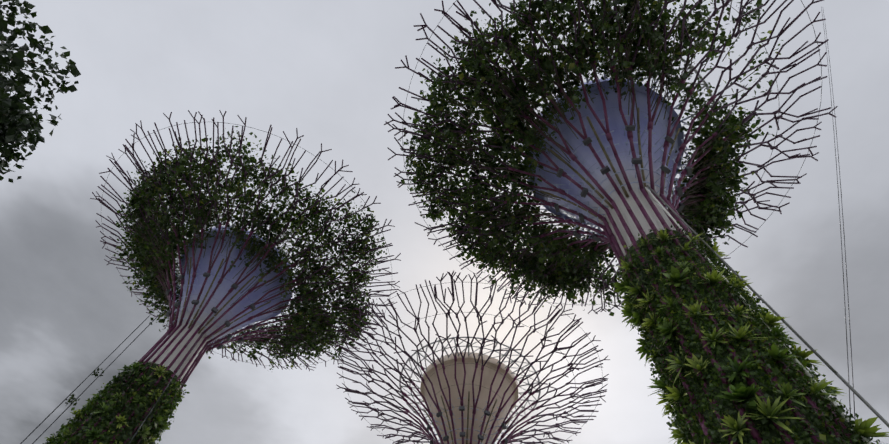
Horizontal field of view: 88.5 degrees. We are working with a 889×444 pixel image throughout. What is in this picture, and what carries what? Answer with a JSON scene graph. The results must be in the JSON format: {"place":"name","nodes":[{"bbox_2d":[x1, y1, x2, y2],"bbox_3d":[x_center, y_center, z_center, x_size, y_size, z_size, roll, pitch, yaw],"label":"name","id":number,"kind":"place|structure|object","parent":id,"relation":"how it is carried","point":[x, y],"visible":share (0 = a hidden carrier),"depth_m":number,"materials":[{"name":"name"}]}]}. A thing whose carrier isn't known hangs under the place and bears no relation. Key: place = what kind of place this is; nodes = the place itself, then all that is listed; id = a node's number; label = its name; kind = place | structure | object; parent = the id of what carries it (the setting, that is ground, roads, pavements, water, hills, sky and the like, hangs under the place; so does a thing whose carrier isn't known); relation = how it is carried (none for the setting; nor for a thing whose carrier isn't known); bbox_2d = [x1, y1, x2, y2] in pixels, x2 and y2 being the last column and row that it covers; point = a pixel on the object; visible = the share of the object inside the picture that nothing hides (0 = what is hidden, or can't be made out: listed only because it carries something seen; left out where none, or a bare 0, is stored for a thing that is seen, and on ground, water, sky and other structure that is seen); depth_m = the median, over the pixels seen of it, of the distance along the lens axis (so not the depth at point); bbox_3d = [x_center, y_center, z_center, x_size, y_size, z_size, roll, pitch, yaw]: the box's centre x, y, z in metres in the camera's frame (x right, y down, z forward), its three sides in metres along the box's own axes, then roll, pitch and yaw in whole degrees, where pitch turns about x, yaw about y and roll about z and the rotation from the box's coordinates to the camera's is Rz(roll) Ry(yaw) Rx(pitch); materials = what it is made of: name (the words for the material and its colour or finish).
{"place":"outdoors","nodes":[
{"label":"outdoors","id":0,"kind":"place"},
{"bbox_2d":[0,0,888,443],"label":"sky","id":1,"kind":"structure","parent":0,"point":[325,70],"materials":[{"name":"grey"}]},
{"label":"ground","id":2,"kind":"structure","parent":0,"visible":0},
{"bbox_2d":[0,0,80,182],"bbox_3d":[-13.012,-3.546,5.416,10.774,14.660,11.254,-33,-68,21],"label":"rain tree","id":3,"kind":"object","parent":2,"relation":"on","point":[13,107],"visible":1,"depth_m":10.74,"materials":[{"name":"green plant"}]},
{"bbox_2d":[42,110,400,443],"bbox_3d":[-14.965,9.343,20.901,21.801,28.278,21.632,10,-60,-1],"label":"supertree","id":4,"kind":"object","parent":2,"relation":"on","point":[233,278],"visible":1,"depth_m":28.14,"materials":[{"name":"green plant"}]},
{"bbox_2d":[20,7,855,443],"bbox_3d":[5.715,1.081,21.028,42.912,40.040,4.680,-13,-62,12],"label":"stay cables","id":5,"kind":"object","parent":4,"relation":"attached to","point":[844,301],"visible":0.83,"depth_m":18.57,"materials":[{"name":"grey metal"}]},
{"bbox_2d":[65,368,103,405],"bbox_3d":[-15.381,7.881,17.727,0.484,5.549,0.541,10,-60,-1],"label":"cable vine tufts","id":6,"kind":"object","parent":5,"relation":"attached to","point":[72,395],"visible":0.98,"depth_m":18.76,"materials":[{"name":"green plant"}]},
{"bbox_2d":[333,271,609,443],"label":"supertree","id":7,"kind":"object","parent":2,"relation":"on","point":[468,397],"visible":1,"depth_m":28.74,"materials":[{"name":"brown metal"}]},
{"bbox_2d":[384,0,888,443],"bbox_3d":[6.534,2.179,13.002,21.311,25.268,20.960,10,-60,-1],"label":"supertree","id":8,"kind":"object","parent":2,"relation":"on","point":[603,152],"visible":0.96,"depth_m":18.91,"materials":[{"name":"green plant"}]},
{"bbox_2d":[645,187,870,443],"bbox_3d":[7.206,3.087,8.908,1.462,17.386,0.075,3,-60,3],"label":"cable","id":9,"kind":"object","parent":8,"relation":"attached to","point":[807,373],"visible":0.35,"depth_m":10.75,"materials":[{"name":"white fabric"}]},
{"bbox_2d":[647,185,888,427],"bbox_3d":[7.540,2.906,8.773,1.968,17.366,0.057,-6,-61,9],"label":"grey cable","id":10,"kind":"object","parent":8,"relation":"attached to","point":[856,393],"visible":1,"depth_m":9.81,"materials":[{"name":"grey metal"}]}
]}

